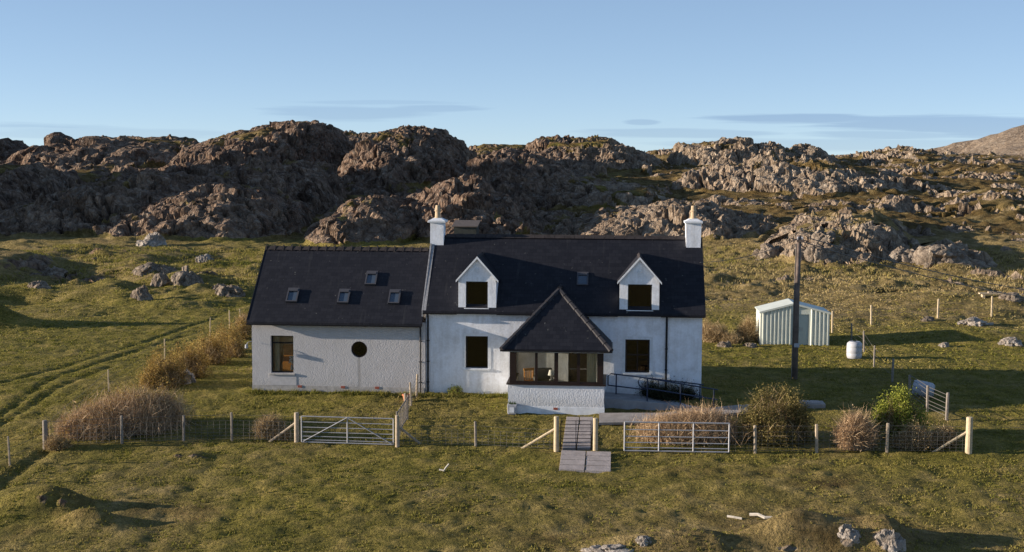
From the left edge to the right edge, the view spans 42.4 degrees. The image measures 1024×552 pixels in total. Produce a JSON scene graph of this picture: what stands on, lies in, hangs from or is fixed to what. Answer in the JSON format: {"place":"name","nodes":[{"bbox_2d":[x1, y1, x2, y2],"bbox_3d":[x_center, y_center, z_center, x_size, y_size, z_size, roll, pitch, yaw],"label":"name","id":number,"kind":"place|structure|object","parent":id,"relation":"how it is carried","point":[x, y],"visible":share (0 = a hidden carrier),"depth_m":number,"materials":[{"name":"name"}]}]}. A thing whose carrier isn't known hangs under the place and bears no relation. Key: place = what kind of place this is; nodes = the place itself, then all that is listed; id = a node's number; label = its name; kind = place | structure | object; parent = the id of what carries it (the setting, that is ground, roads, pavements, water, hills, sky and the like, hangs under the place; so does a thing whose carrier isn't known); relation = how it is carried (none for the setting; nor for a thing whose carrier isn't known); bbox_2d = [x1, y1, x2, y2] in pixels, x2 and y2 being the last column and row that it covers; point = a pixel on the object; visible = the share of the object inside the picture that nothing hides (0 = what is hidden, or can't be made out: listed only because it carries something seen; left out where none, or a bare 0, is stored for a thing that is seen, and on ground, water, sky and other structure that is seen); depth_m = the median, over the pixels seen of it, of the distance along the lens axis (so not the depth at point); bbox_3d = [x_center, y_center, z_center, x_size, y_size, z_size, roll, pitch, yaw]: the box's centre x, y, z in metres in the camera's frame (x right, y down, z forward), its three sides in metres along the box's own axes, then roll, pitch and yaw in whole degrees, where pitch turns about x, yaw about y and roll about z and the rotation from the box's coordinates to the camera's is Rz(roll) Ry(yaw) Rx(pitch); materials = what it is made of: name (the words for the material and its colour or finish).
{"place":"outdoors","nodes":[
{"label":"outdoors","id":0,"kind":"place"},
{"bbox_2d":[0,216,1023,551],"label":"ground","id":1,"kind":"structure","parent":0,"point":[530,524],"depth_m":48.62,"materials":[{"name":"green plant"}]},
{"bbox_2d":[0,425,43,465],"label":"wire fence","id":2,"kind":"object","parent":1,"relation":"on","point":[8,457],"visible":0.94,"depth_m":47.85,"materials":[{"name":"grey"}]},
{"bbox_2d":[27,280,50,288],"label":"boulder","id":3,"kind":"object","parent":1,"relation":"on","point":[38,284],"visible":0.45,"depth_m":92.43,"materials":[{"name":"grey stone"}]},
{"bbox_2d":[42,420,47,449],"bbox_3d":[-17.658,6.135,49.916,0.200,1.382,0.200,1,5,4],"label":"gate post","id":4,"kind":"object","parent":1,"relation":"on","point":[45,428],"visible":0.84,"depth_m":49.82,"materials":[{"name":"grey wood"}]},
{"bbox_2d":[41,266,67,277],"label":"boulder","id":5,"kind":"object","parent":1,"relation":"on","point":[54,270],"visible":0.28,"depth_m":101.57,"materials":[{"name":"grey stone"}]},
{"bbox_2d":[40,432,74,450],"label":"shrub","id":6,"kind":"object","parent":1,"relation":"on","point":[58,443],"visible":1,"depth_m":49.60,"materials":[{"name":"beige plant"}]},
{"bbox_2d":[42,374,202,440],"bbox_3d":[-15.250,5.159,52.049,5.920,2.525,4.469,1,5,4],"label":"shrub","id":7,"kind":"object","parent":1,"relation":"on","point":[150,410],"visible":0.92,"depth_m":51.40,"materials":[{"name":"brown plant"}]},
{"bbox_2d":[130,285,153,300],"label":"boulder","id":8,"kind":"object","parent":1,"relation":"on","point":[142,293],"visible":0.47,"depth_m":85.33,"materials":[{"name":"grey stone"}]},
{"bbox_2d":[48,309,240,437],"bbox_3d":[-17.026,4.039,63.309,0.670,1.957,27.078,1,5,4],"label":"wire fence","id":9,"kind":"object","parent":1,"relation":"on","point":[164,354],"visible":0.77,"depth_m":63.53,"materials":[{"name":"grey"}]},
{"bbox_2d":[131,262,159,275],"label":"boulder","id":10,"kind":"object","parent":1,"relation":"on","point":[145,269],"visible":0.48,"depth_m":100.71,"materials":[{"name":"grey stone"}]},
{"bbox_2d":[150,272,171,286],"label":"boulder","id":11,"kind":"object","parent":1,"relation":"on","point":[160,279],"visible":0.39,"depth_m":93.50,"materials":[{"name":"grey stone"}]},
{"bbox_2d":[156,265,177,273],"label":"boulder","id":12,"kind":"object","parent":1,"relation":"on","point":[165,269],"visible":0.38,"depth_m":100.85,"materials":[{"name":"grey stone"}]},
{"bbox_2d":[50,412,293,443],"bbox_3d":[-12.955,5.970,50.402,9.446,1.464,0.511,0,5,-3],"label":"wire fence","id":13,"kind":"object","parent":1,"relation":"on","point":[231,420],"visible":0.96,"depth_m":50.47,"materials":[{"name":"grey"}]},
{"bbox_2d":[171,265,203,285],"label":"boulder","id":14,"kind":"object","parent":1,"relation":"on","point":[185,276],"visible":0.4,"depth_m":93.28,"materials":[{"name":"grey stone"}]},
{"bbox_2d":[180,369,195,384],"bbox_3d":[-14.614,4.941,59.269,0.866,1.645,0.741,3,6,27],"label":"boulder","id":15,"kind":"object","parent":1,"relation":"on","point":[192,377],"visible":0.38,"depth_m":59.05,"materials":[{"name":"grey stone"}]},
{"bbox_2d":[134,309,251,388],"bbox_3d":[-14.673,3.348,66.500,3.310,2.540,18.618,1,5,4],"label":"hedge","id":16,"kind":"object","parent":1,"relation":"on","point":[223,346],"visible":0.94,"depth_m":60.54,"materials":[{"name":"brown plant"}]},
{"bbox_2d":[195,254,212,262],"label":"boulder","id":17,"kind":"object","parent":1,"relation":"on","point":[204,258],"visible":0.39,"depth_m":110.02,"materials":[{"name":"grey stone"}]},
{"bbox_2d":[212,283,226,289],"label":"boulder","id":18,"kind":"object","parent":1,"relation":"on","point":[216,286],"visible":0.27,"depth_m":88.30,"materials":[{"name":"grey stone"}]},
{"bbox_2d":[215,284,245,297],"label":"boulder","id":19,"kind":"object","parent":1,"relation":"on","point":[231,290],"visible":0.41,"depth_m":86.94,"materials":[{"name":"grey stone"}]},
{"bbox_2d":[234,310,250,331],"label":"shrub","id":20,"kind":"object","parent":1,"relation":"on","point":[242,316],"visible":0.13,"depth_m":74.34,"materials":[{"name":"brown plant"}]},
{"bbox_2d":[247,410,291,440],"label":"shrub","id":21,"kind":"object","parent":1,"relation":"on","point":[261,428],"visible":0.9,"depth_m":50.82,"materials":[{"name":"brown plant"}]},
{"bbox_2d":[269,412,298,442],"bbox_3d":[-8.760,5.919,50.509,1.290,1.456,0.199,1,5,12],"label":"gate post","id":22,"kind":"object","parent":1,"relation":"on","point":[295,424],"visible":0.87,"depth_m":50.33,"materials":[{"name":"beige wood"}]},
{"bbox_2d":[244,387,507,398],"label":"verge grass","id":23,"kind":"structure","parent":1,"relation":"on","point":[383,393],"depth_m":56.81,"materials":[{"name":"green plant"}]},
{"bbox_2d":[395,415,420,446],"bbox_3d":[-3.914,5.981,50.108,1.117,1.486,0.170,-2,6,-27],"label":"gate post","id":24,"kind":"object","parent":1,"relation":"on","point":[397,435],"visible":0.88,"depth_m":49.85,"materials":[{"name":"beige wood"}]},
{"bbox_2d":[301,416,393,444],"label":"field gate","id":25,"kind":"structure","parent":24,"relation":"attached to","point":[347,433],"depth_m":50.04,"materials":[{"name":"metal"}]},
{"bbox_2d":[399,374,418,433],"bbox_3d":[-4.290,5.304,53.224,0.251,1.621,6.754,1,5,3],"label":"wire fence","id":26,"kind":"object","parent":1,"relation":"on","point":[415,390],"visible":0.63,"depth_m":55.29,"materials":[{"name":"grey"}]},
{"bbox_2d":[396,395,408,426],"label":"side gate","id":27,"kind":"structure","parent":26,"relation":"attached to","point":[404,411],"depth_m":52.28,"materials":[{"name":"grey metal"}]},
{"bbox_2d":[446,384,462,393],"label":"shrub","id":28,"kind":"object","parent":1,"relation":"on","point":[453,389],"visible":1,"depth_m":56.90,"materials":[{"name":"green plant"}]},
{"bbox_2d":[245,205,705,414],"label":"cottage","id":29,"kind":"structure","parent":1,"relation":"on","point":[480,313],"depth_m":57.00,"materials":[{"name":"white paint"}]},
{"bbox_2d":[275,336,279,370],"bbox_3d":[-10.280,3.450,57.791,0.200,1.700,0.064,1,5,4],"label":"curtain","id":30,"kind":"object","parent":29,"relation":"hanging from","point":[277,355],"visible":1,"depth_m":57.79,"materials":[{"name":"fabric"}]},
{"bbox_2d":[269,336,294,374],"bbox_3d":[-9.980,3.438,57.387,1.140,1.720,0.280,1,5,4],"label":"window","id":31,"kind":"structure","parent":29,"relation":"in","point":[286,372],"depth_m":57.45,"materials":[{"name":"black"}]},
{"bbox_2d":[283,344,292,370],"bbox_3d":[-9.652,3.890,58.505,0.950,1.700,0.450,1,5,4],"label":"dresser","id":32,"kind":"object","parent":29,"relation":"on","point":[288,350],"visible":0.29,"depth_m":58.44,"materials":[{"name":"brown wood"}]},
{"bbox_2d":[289,356,292,369],"bbox_3d":[-9.629,3.808,57.735,0.305,0.642,0.141,1,5,4],"label":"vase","id":33,"kind":"object","parent":29,"relation":"on","point":[291,367],"visible":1,"depth_m":57.70,"materials":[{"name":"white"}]},
{"bbox_2d":[352,341,366,356],"bbox_3d":[-6.596,3.164,57.139,0.712,0.712,0.050,1,5,4],"label":"round window","id":34,"kind":"structure","parent":29,"relation":"in","point":[359,349],"depth_m":57.13,"materials":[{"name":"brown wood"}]},
{"bbox_2d":[464,336,488,370],"bbox_3d":[-1.515,3.317,56.906,1.110,1.480,0.280,1,5,4],"label":"window","id":35,"kind":"structure","parent":29,"relation":"in","point":[476,346],"depth_m":57.01,"materials":[{"name":"black"}]},
{"bbox_2d":[523,368,533,380],"bbox_3d":[0.787,4.376,55.531,0.480,0.961,0.425,-2,6,-24],"label":"wooden chair","id":36,"kind":"object","parent":29,"relation":"on","point":[526,369],"visible":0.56,"depth_m":55.64,"materials":[{"name":"brown wood"}]},
{"bbox_2d":[533,368,553,380],"bbox_3d":[1.378,4.342,55.710,0.980,0.840,0.780,0,5,-7],"label":"armchair","id":37,"kind":"object","parent":29,"relation":"on","point":[543,375],"visible":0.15,"depth_m":55.88,"materials":[{"name":"grey fabric"}]},
{"bbox_2d":[569,353,586,381],"bbox_3d":[2.842,3.971,56.664,0.750,2.020,0.050,1,5,4],"label":"inner door","id":38,"kind":"structure","parent":29,"relation":"in","point":[573,356],"depth_m":56.63,"materials":[{"name":"brown wood"}]},
{"bbox_2d":[587,354,596,381],"bbox_3d":[3.277,3.737,54.171,0.400,1.300,0.066,1,5,4],"label":"curtain","id":39,"kind":"object","parent":29,"relation":"hanging from","point":[591,367],"visible":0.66,"depth_m":54.17,"materials":[{"name":"fabric"}]},
{"bbox_2d":[623,339,650,374],"bbox_3d":[5.358,3.456,56.372,1.180,1.520,0.280,1,5,4],"label":"window","id":40,"kind":"structure","parent":29,"relation":"in","point":[637,352],"depth_m":56.47,"materials":[{"name":"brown wood"}]},
{"bbox_2d":[400,421,551,447],"bbox_3d":[-1.324,6.122,49.742,6.027,1.254,0.331,1,5,6],"label":"wire fence","id":41,"kind":"object","parent":1,"relation":"on","point":[475,437],"visible":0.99,"depth_m":49.81,"materials":[{"name":"grey"}]},
{"bbox_2d":[0,242,1023,370],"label":"meadow grass","id":42,"kind":"structure","parent":1,"relation":"on","point":[723,247],"depth_m":88.99,"materials":[{"name":"green plant"}]},
{"bbox_2d":[507,401,516,413],"bbox_3d":[0.012,5.385,54.132,0.397,0.539,0.398,1,5,4],"label":"planter","id":43,"kind":"object","parent":1,"relation":"on","point":[512,408],"visible":1,"depth_m":53.95,"materials":[{"name":"white plastic"}]},
{"bbox_2d":[521,416,558,451],"bbox_3d":[0.979,6.007,49.436,1.601,1.594,0.197,2,5,15],"label":"gate post","id":44,"kind":"object","parent":1,"relation":"on","point":[555,429],"visible":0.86,"depth_m":49.19,"materials":[{"name":"beige wood"}]},
{"bbox_2d":[560,421,591,449],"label":"garden gate","id":45,"kind":"structure","parent":1,"relation":"on","point":[575,438],"depth_m":49.19,"materials":[{"name":"metal"}]},
{"bbox_2d":[593,418,597,450],"bbox_3d":[3.113,6.065,49.232,0.200,1.552,0.200,1,5,4],"label":"gate post","id":46,"kind":"object","parent":1,"relation":"on","point":[595,434],"visible":0.85,"depth_m":49.14,"materials":[{"name":"beige wood"}]},
{"bbox_2d":[580,544,633,551],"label":"boulder","id":47,"kind":"object","parent":1,"relation":"on","point":[610,548],"visible":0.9,"depth_m":39.49,"materials":[{"name":"grey stone"}]},
{"bbox_2d":[635,535,651,546],"bbox_3d":[3.977,8.053,39.725,0.597,0.509,0.509,-2,6,-22],"label":"boulder","id":48,"kind":"object","parent":1,"relation":"on","point":[644,540],"visible":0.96,"depth_m":39.59,"materials":[{"name":"grey stone"}]},
{"bbox_2d":[605,392,703,410],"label":"access ramp","id":49,"kind":"structure","parent":1,"relation":"on","point":[624,401],"depth_m":54.70,"materials":[{"name":"concrete"}]},
{"bbox_2d":[607,373,703,400],"bbox_3d":[6.085,4.933,56.015,4.068,1.577,0.058,1,5,4],"label":"handrail","id":50,"kind":"object","parent":49,"relation":"on","point":[615,386],"visible":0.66,"depth_m":56.02,"materials":[{"name":"black metal"}]},
{"bbox_2d":[638,377,717,405],"bbox_3d":[6.876,5.066,54.856,3.309,1.716,0.058,1,5,4],"label":"handrail","id":51,"kind":"object","parent":49,"relation":"on","point":[680,393],"visible":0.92,"depth_m":54.81,"materials":[{"name":"black metal"}]},
{"bbox_2d":[635,371,700,402],"bbox_3d":[6.596,4.757,55.837,2.980,1.407,1.997,1,5,4],"label":"shrub","id":52,"kind":"object","parent":1,"relation":"on","point":[661,395],"visible":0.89,"depth_m":55.80,"materials":[{"name":"green plant"}]},
{"bbox_2d":[624,421,729,452],"bbox_3d":[6.112,5.977,48.947,3.912,1.154,0.057,1,5,4],"label":"metal hurdle","id":53,"kind":"object","parent":1,"relation":"on","point":[693,437],"visible":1,"depth_m":48.94,"materials":[{"name":"metal"}]},
{"bbox_2d":[623,400,759,446],"bbox_3d":[7.072,5.542,50.720,5.814,2.242,3.741,1,5,4],"label":"shrub","id":54,"kind":"object","parent":1,"relation":"on","point":[708,415],"visible":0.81,"depth_m":50.15,"materials":[{"name":"brown plant"}]},
{"bbox_2d":[702,315,743,343],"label":"shrub","id":55,"kind":"object","parent":1,"relation":"on","point":[712,333],"visible":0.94,"depth_m":71.33,"materials":[{"name":"brown plant"}]},
{"bbox_2d":[717,341,732,347],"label":"boulder","id":56,"kind":"object","parent":1,"relation":"on","point":[727,344],"visible":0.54,"depth_m":69.74,"materials":[{"name":"grey stone"}]},
{"bbox_2d":[727,515,741,519],"bbox_3d":[7.147,7.753,42.363,0.492,0.098,0.095,3,6,26],"label":"driftwood","id":57,"kind":"object","parent":1,"relation":"on","point":[730,516],"visible":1,"depth_m":42.33,"materials":[{"name":"grey wood"}]},
{"bbox_2d":[732,310,758,341],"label":"shrub","id":58,"kind":"object","parent":1,"relation":"on","point":[747,329],"visible":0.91,"depth_m":71.50,"materials":[{"name":"brown plant"}]},
{"bbox_2d":[742,343,757,347],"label":"boulder","id":59,"kind":"object","parent":1,"relation":"on","point":[753,345],"visible":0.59,"depth_m":69.71,"materials":[{"name":"grey stone"}]},
{"bbox_2d":[749,513,771,518],"bbox_3d":[8.000,7.699,42.340,0.779,0.166,0.176,3,6,25],"label":"driftwood","id":60,"kind":"object","parent":1,"relation":"on","point":[759,515],"visible":0.82,"depth_m":42.32,"materials":[{"name":"grey wood"}]},
{"bbox_2d":[752,243,780,260],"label":"boulder","id":61,"kind":"object","parent":1,"relation":"on","point":[767,254],"visible":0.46,"depth_m":105.40,"materials":[{"name":"grey stone"}]},
{"bbox_2d":[734,377,819,446],"bbox_3d":[9.987,5.340,50.454,3.807,3.321,3.128,1,5,4],"label":"shrub","id":62,"kind":"object","parent":1,"relation":"on","point":[777,419],"visible":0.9,"depth_m":49.93,"materials":[{"name":"green plant"}]},
{"bbox_2d":[755,298,830,345],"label":"garden shed","id":63,"kind":"structure","parent":1,"relation":"on","point":[775,323],"depth_m":70.52,"materials":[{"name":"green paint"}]},
{"bbox_2d":[791,314,801,344],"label":"door","id":64,"kind":"structure","parent":63,"relation":"in","point":[800,315],"depth_m":70.53,"materials":[{"name":"metal"}]},
{"bbox_2d":[802,314,808,344],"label":"door","id":65,"kind":"structure","parent":63,"relation":"in","point":[805,317],"depth_m":70.53,"materials":[{"name":"metal"}]},
{"bbox_2d":[791,235,803,379],"bbox_3d":[13.069,1.744,60.500,0.418,7.238,0.318,1,5,4],"label":"utility pole","id":66,"kind":"object","parent":1,"relation":"on","point":[795,346],"visible":0.96,"depth_m":60.40,"materials":[{"name":"brown wood"}]},
{"bbox_2d":[700,238,798,262],"bbox_3d":[10.536,-1.149,58.048,6.568,0.836,0.024,-4,7,-39],"label":"service cable","id":67,"kind":"object","parent":66,"relation":"attached to","point":[750,255],"visible":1,"depth_m":58.03,"materials":[{"name":"grey metal"}]},
{"bbox_2d":[791,238,1022,296],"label":"overhead wire","id":68,"kind":"object","parent":66,"relation":"attached to","point":[906,271],"visible":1,"depth_m":65.67,"materials":[{"name":"grey"}]},
{"bbox_2d":[800,400,825,408],"bbox_3d":[12.466,5.412,55.050,1.100,0.380,0.800,1,5,4],"label":"concrete cover","id":69,"kind":"object","parent":1,"relation":"on","point":[816,404],"visible":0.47,"depth_m":54.67,"materials":[{"name":"grey concrete"}]},
{"bbox_2d":[801,242,826,263],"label":"boulder","id":70,"kind":"object","parent":1,"relation":"on","point":[812,254],"visible":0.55,"depth_m":101.91,"materials":[{"name":"grey stone"}]},
{"bbox_2d":[807,229,835,246],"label":"boulder","id":71,"kind":"object","parent":1,"relation":"on","point":[829,237],"visible":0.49,"depth_m":103.38,"materials":[{"name":"grey stone"}]},
{"bbox_2d":[730,423,965,453],"bbox_3d":[12.474,6.166,48.972,8.860,1.421,0.262,0,5,1],"label":"wire fence","id":72,"kind":"object","parent":1,"relation":"on","point":[816,447],"visible":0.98,"depth_m":48.94,"materials":[{"name":"grey"}]},
{"bbox_2d":[837,524,860,543],"bbox_3d":[10.232,8.063,39.952,0.954,1.172,0.711,3,6,27],"label":"boulder","id":73,"kind":"object","parent":1,"relation":"on","point":[847,531],"visible":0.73,"depth_m":39.75,"materials":[{"name":"grey stone"}]},
{"bbox_2d":[846,341,861,358],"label":"plastic barrel","id":74,"kind":"object","parent":1,"relation":"on","point":[854,350],"visible":1,"depth_m":66.13,"materials":[{"name":"white plastic"}]},
{"bbox_2d":[827,404,885,452],"bbox_3d":[12.865,5.687,49.459,2.625,2.140,2.174,1,5,4],"label":"shrub","id":75,"kind":"object","parent":1,"relation":"on","point":[849,426],"visible":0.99,"depth_m":49.19,"materials":[{"name":"brown plant"}]},
{"bbox_2d":[854,220,888,245],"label":"boulder","id":76,"kind":"object","parent":1,"relation":"on","point":[880,232],"visible":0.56,"depth_m":104.37,"materials":[{"name":"grey stone"}]},
{"bbox_2d":[851,323,893,381],"bbox_3d":[17.883,3.845,65.842,0.317,1.563,11.471,1,5,6],"label":"wire fence","id":77,"kind":"object","parent":1,"relation":"on","point":[892,371],"visible":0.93,"depth_m":63.98,"materials":[{"name":"grey wood"}]},
{"bbox_2d":[875,529,905,551],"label":"boulder","id":78,"kind":"object","parent":1,"relation":"on","point":[889,540],"visible":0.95,"depth_m":39.40,"materials":[{"name":"grey stone"}]},
{"bbox_2d":[870,382,932,439],"bbox_3d":[14.910,5.340,50.877,2.930,2.670,2.446,1,5,4],"label":"shrub","id":79,"kind":"object","parent":1,"relation":"on","point":[900,410],"visible":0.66,"depth_m":50.66,"materials":[{"name":"green plant"}]},
{"bbox_2d":[884,246,923,264],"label":"boulder","id":80,"kind":"object","parent":1,"relation":"on","point":[901,254],"visible":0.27,"depth_m":102.06,"materials":[{"name":"grey stone"}]},
{"bbox_2d":[809,238,1023,289],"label":"overhead wire","id":81,"kind":"object","parent":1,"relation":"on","point":[912,266],"visible":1,"depth_m":65.10,"materials":[{"name":"grey"}]},
{"bbox_2d":[912,380,934,397],"bbox_3d":[17.698,4.856,56.677,0.910,0.673,0.673,11,9,21],"label":"plastic barrel","id":82,"kind":"object","parent":1,"relation":"on","point":[920,387],"visible":0.8,"depth_m":56.45,"materials":[{"name":"white plastic"}]},
{"bbox_2d":[889,416,962,451],"bbox_3d":[15.579,6.058,49.565,3.107,1.608,1.870,1,5,4],"label":"shrub","id":83,"kind":"object","parent":1,"relation":"on","point":[908,440],"visible":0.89,"depth_m":49.35,"materials":[{"name":"brown plant"}]},
{"bbox_2d":[831,296,1022,332],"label":"wire fence","id":84,"kind":"object","parent":1,"relation":"on","point":[938,302],"visible":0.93,"depth_m":78.91,"materials":[{"name":"grey wood"}]},
{"bbox_2d":[920,316,934,321],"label":"boulder","id":85,"kind":"object","parent":1,"relation":"on","point":[927,318],"visible":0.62,"depth_m":78.08,"materials":[{"name":"grey stone"}]},
{"bbox_2d":[908,375,949,420],"bbox_3d":[17.066,5.158,54.497,0.381,1.614,3.463,-1,5,-9],"label":"wire fence","id":86,"kind":"object","parent":1,"relation":"on","point":[946,411],"visible":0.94,"depth_m":53.94,"materials":[{"name":"grey"}]},
{"bbox_2d":[913,243,969,268],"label":"boulder","id":87,"kind":"object","parent":1,"relation":"on","point":[928,256],"visible":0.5,"depth_m":100.49,"materials":[{"name":"grey stone"}]},
{"bbox_2d":[938,342,949,346],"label":"boulder","id":88,"kind":"object","parent":1,"relation":"on","point":[944,344],"visible":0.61,"depth_m":69.71,"materials":[{"name":"grey stone"}]},
{"bbox_2d":[932,416,972,453],"bbox_3d":[16.288,6.017,48.941,1.524,1.664,0.258,1,5,13],"label":"gate post","id":89,"kind":"object","parent":1,"relation":"on","point":[968,432],"visible":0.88,"depth_m":48.71,"materials":[{"name":"beige wood"}]},
{"bbox_2d":[957,317,993,326],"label":"boulder","id":90,"kind":"object","parent":1,"relation":"on","point":[974,321],"visible":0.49,"depth_m":76.95,"materials":[{"name":"grey stone"}]},
{"bbox_2d":[978,291,1002,297],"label":"timber bench","id":91,"kind":"object","parent":1,"relation":"on","point":[983,294],"visible":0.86,"depth_m":83.73,"materials":[{"name":"beige wood"}]},
{"bbox_2d":[998,337,1022,346],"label":"boulder","id":92,"kind":"object","parent":1,"relation":"on","point":[1010,341],"visible":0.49,"depth_m":69.78,"materials":[{"name":"grey stone"}]},
{"bbox_2d":[998,292,1023,301],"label":"boulder","id":93,"kind":"object","parent":1,"relation":"on","point":[1006,297],"visible":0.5,"depth_m":82.78,"materials":[{"name":"grey stone"}]},
{"bbox_2d":[0,120,1023,258],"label":"rocky hills","id":94,"kind":"structure","parent":0,"point":[299,183],"depth_m":149.63,"materials":[{"name":"brown stone"}]},
{"bbox_2d":[135,232,166,247],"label":"boulder","id":95,"kind":"object","parent":94,"relation":"on","point":[154,239],"visible":0.42,"depth_m":117.72,"materials":[{"name":"grey stone"}]},
{"bbox_2d":[452,220,480,233],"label":"stone hut","id":96,"kind":"object","parent":94,"relation":"on","point":[466,226],"visible":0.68,"depth_m":116.88,"materials":[{"name":"grey stone"}]},
{"bbox_2d":[0,0,1023,154],"label":"sky","id":97,"kind":"structure","parent":0,"point":[838,77],"materials":[{"name":"blue"}]},
{"bbox_2d":[548,370,553,379],"bbox_3d":[1.635,4.123,55.036,0.280,0.420,0.280,1,5,4],"label":"table lamp","id":98,"kind":"object","parent":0,"point":[551,373],"visible":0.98,"depth_m":54.94,"materials":[{"name":"metal"}]},
{"bbox_2d":[562,417,592,450],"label":"path","id":99,"kind":"structure","parent":0,"point":[575,420],"depth_m":51.15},
{"bbox_2d":[559,450,610,472],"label":"path","id":100,"kind":"structure","parent":0,"point":[596,461],"depth_m":47.80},
{"bbox_2d":[599,403,786,424],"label":"path","id":101,"kind":"structure","parent":0,"point":[612,418],"depth_m":53.42,"materials":[{"name":"concrete"}]},
{"bbox_2d":[925,125,1023,155],"bbox_3d":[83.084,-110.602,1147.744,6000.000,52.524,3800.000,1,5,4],"label":"terrain","id":102,"kind":"structure","parent":0,"point":[1010,142],"depth_m":456.06,"materials":[{"name":"brown stone"}]}
]}

